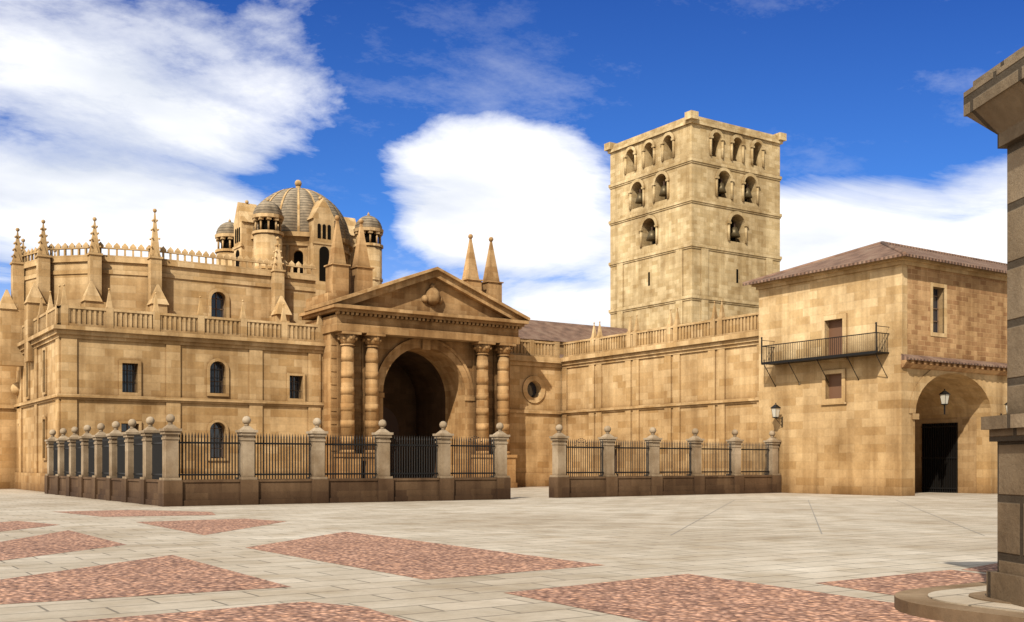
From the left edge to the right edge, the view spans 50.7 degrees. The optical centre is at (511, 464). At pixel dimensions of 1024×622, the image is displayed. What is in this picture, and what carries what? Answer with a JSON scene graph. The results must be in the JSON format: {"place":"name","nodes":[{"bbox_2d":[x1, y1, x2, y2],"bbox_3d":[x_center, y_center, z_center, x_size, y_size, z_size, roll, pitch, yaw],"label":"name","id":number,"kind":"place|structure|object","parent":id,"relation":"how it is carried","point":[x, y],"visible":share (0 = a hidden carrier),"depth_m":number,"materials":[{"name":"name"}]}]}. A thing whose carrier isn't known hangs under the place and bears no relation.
{"place":"outdoors","nodes":[
{"label":"outdoors","id":0,"kind":"place"},
{"bbox_2d":[16,338,322,472],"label":"facade wall","id":1,"kind":"structure","parent":0,"point":[97,367],"depth_m":65.10,"materials":[{"name":"beige stone"}]},
{"bbox_2d":[26,347,306,460],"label":"window frames","id":2,"kind":"structure","parent":1,"relation":"in","point":[127,373],"depth_m":65.61,"materials":[{"name":"beige stone"}]},
{"bbox_2d":[215,180,383,295],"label":"dome","id":3,"kind":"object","parent":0,"point":[252,230],"visible":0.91,"depth_m":84.77,"materials":[{"name":"beige stone"}]},
{"bbox_2d":[282,236,348,273],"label":"wall","id":4,"kind":"structure","parent":3,"relation":"attached to","point":[303,250],"depth_m":84.32,"materials":[{"name":"stone"}]},
{"bbox_2d":[294,251,302,272],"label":"window","id":5,"kind":"structure","parent":4,"relation":"in","point":[298,255],"depth_m":84.83,"materials":[{"name":"black glass"}]},
{"bbox_2d":[0,487,996,621],"bbox_3d":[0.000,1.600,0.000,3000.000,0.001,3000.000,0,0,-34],"label":"plaza ground","id":6,"kind":"structure","parent":0,"point":[777,539],"depth_m":22.25,"materials":[{"name":"stone"}]},
{"bbox_2d":[44,417,159,505],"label":"fence pillars","id":7,"kind":"structure","parent":6,"relation":"on","point":[128,487],"depth_m":49.61,"materials":[{"name":"grey stone"}]},
{"bbox_2d":[53,433,161,478],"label":"atrium railing bars","id":8,"kind":"object","parent":7,"relation":"attached to","point":[156,457],"visible":0.45,"depth_m":47.99,"materials":[{"name":"black metal"}]},
{"bbox_2d":[0,284,324,491],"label":"balustrade and moldings","id":9,"kind":"structure","parent":6,"relation":"on","point":[65,322],"depth_m":65.30,"materials":[{"name":"beige stone"}]},
{"bbox_2d":[0,209,315,366],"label":"cathedral apse and pinnacles","id":10,"kind":"object","parent":9,"relation":"on","point":[94,274],"visible":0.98,"depth_m":68.07,"materials":[{"name":"stone"}]},
{"bbox_2d":[162,265,315,323],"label":"upper wall","id":11,"kind":"structure","parent":9,"relation":"on","point":[181,296],"depth_m":71.41,"materials":[{"name":"stone"}]},
{"bbox_2d":[208,288,229,317],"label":"arched window","id":12,"kind":"structure","parent":11,"relation":"in","point":[215,304],"depth_m":71.13,"materials":[{"name":"beige stone"}]},
{"bbox_2d":[158,414,510,506],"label":"fence pillars","id":13,"kind":"structure","parent":6,"relation":"on","point":[247,487],"depth_m":45.02,"materials":[{"name":"grey stone"}]},
{"bbox_2d":[178,432,494,479],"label":"atrium railing bars","id":14,"kind":"object","parent":13,"relation":"attached to","point":[332,444],"visible":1,"depth_m":45.55,"materials":[{"name":"black metal"}]},
{"bbox_2d":[299,215,529,487],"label":"entrance portico","id":15,"kind":"structure","parent":6,"relation":"on","point":[422,354],"depth_m":72.38,"materials":[{"name":"beige stone"}]},
{"bbox_2d":[0,510,996,621],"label":"cobble paving panels","id":16,"kind":"object","parent":6,"relation":"on","point":[685,598],"depth_m":14.53,"materials":[{"name":"red stone"}]},
{"bbox_2d":[510,365,561,472],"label":"wall","id":17,"kind":"structure","parent":6,"relation":"on","point":[530,443],"depth_m":78.91,"materials":[{"name":"stone"}]},
{"bbox_2d":[510,340,562,486],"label":"wall moldings","id":18,"kind":"structure","parent":17,"relation":"attached to","point":[534,353],"depth_m":78.79,"materials":[{"name":"beige stone"}]},
{"bbox_2d":[520,339,563,354],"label":"balustrade","id":19,"kind":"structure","parent":6,"relation":"on","point":[561,348],"depth_m":97.65,"materials":[{"name":"beige stone"}]},
{"bbox_2d":[567,345,756,474],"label":"cloister wall","id":20,"kind":"structure","parent":6,"relation":"on","point":[741,373],"depth_m":69.72,"materials":[{"name":"stone"}]},
{"bbox_2d":[549,424,780,497],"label":"fence pillars","id":21,"kind":"structure","parent":6,"relation":"on","point":[609,483],"depth_m":56.17,"materials":[{"name":"grey stone"}]},
{"bbox_2d":[566,438,768,476],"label":"iron railing bars","id":22,"kind":"object","parent":21,"relation":"attached to","point":[666,448],"visible":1,"depth_m":56.73,"materials":[{"name":"black metal"}]},
{"bbox_2d":[604,110,786,327],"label":"tower cornices","id":23,"kind":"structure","parent":6,"relation":"on","point":[692,116],"depth_m":103.23,"materials":[{"name":"beige stone"}]},
{"bbox_2d":[671,500,984,535],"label":"paving joint lines","id":24,"kind":"object","parent":6,"relation":"on","point":[814,516],"visible":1,"depth_m":31.52,"materials":[{"name":"grey"}]},
{"bbox_2d":[751,256,1006,492],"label":"palace trim","id":25,"kind":"structure","parent":6,"relation":"on","point":[970,341],"depth_m":58.67,"materials":[{"name":"beige stone"}]},
{"bbox_2d":[771,403,782,426],"bbox_3d":[15.166,-2.845,61.614,0.775,1.390,0.420,0,0,-34],"label":"wall lantern","id":26,"kind":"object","parent":25,"relation":"attached to","point":[775,408],"depth_m":61.45,"materials":[{"name":"white glass"}]},
{"bbox_2d":[939,389,949,414],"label":"lantern","id":27,"kind":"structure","parent":25,"relation":"attached to","point":[944,396],"depth_m":57.92,"materials":[{"name":"white glass"}]},
{"bbox_2d":[894,581,1023,621],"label":"raised kerb platform paving","id":28,"kind":"structure","parent":6,"relation":"on","point":[968,602],"depth_m":11.32,"materials":[{"name":"stone"}]},
{"bbox_2d":[964,46,1023,606],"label":"granite pier","id":29,"kind":"structure","parent":6,"relation":"on","point":[994,99],"depth_m":11.35,"materials":[{"name":"grey stone"}]},
{"bbox_2d":[0,0,1023,326],"label":"sky","id":30,"kind":"structure","parent":0,"point":[444,122],"materials":[{"name":"blue"}]},
{"bbox_2d":[522,376,544,402],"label":"window frame","id":31,"kind":"object","parent":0,"point":[529,389],"visible":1,"depth_m":78.99,"materials":[{"name":"beige stone"}]},
{"bbox_2d":[519,320,627,357],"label":"cathedral roofs","id":32,"kind":"structure","parent":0,"point":[549,331],"depth_m":100.53,"materials":[{"name":"brown tile"}]},
{"bbox_2d":[615,446,619,475],"bbox_3d":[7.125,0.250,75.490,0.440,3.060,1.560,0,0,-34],"label":"fence bar","id":33,"kind":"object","parent":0,"point":[617,460],"visible":0.09,"depth_m":74.82,"materials":[{"name":"black metal"}]},
{"bbox_2d":[561,300,758,476],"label":"balustrade and moldings","id":34,"kind":"structure","parent":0,"point":[711,336],"depth_m":70.62,"materials":[{"name":"beige stone"}]},
{"bbox_2d":[610,123,779,330],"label":"bell tower","id":35,"kind":"structure","parent":0,"point":[691,222],"depth_m":103.68,"materials":[{"name":"beige stone"}]},
{"bbox_2d":[623,129,765,247],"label":"arched windows","id":36,"kind":"structure","parent":35,"relation":"attached to","point":[733,234],"depth_m":103.82,"materials":[{"name":"beige stone"}]},
{"bbox_2d":[759,265,1006,495],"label":"palace wall","id":37,"kind":"structure","parent":0,"point":[861,441],"depth_m":59.09,"materials":[{"name":"beige stone"}]},
{"bbox_2d":[761,322,888,386],"bbox_3d":[16.867,-5.899,58.781,1.126,2.823,7.904,0,0,-34],"label":"balcony","id":38,"kind":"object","parent":37,"relation":"attached to","point":[876,352],"visible":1,"depth_m":58.42,"materials":[{"name":"black metal"}]},
{"bbox_2d":[742,241,1006,285],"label":"tiled roof","id":39,"kind":"structure","parent":37,"relation":"on","point":[880,250],"depth_m":60.37,"materials":[{"name":"brown tile"}]},
{"bbox_2d":[821,289,937,404],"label":"windows","id":40,"kind":"structure","parent":37,"relation":"attached to","point":[837,381],"depth_m":58.81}
]}

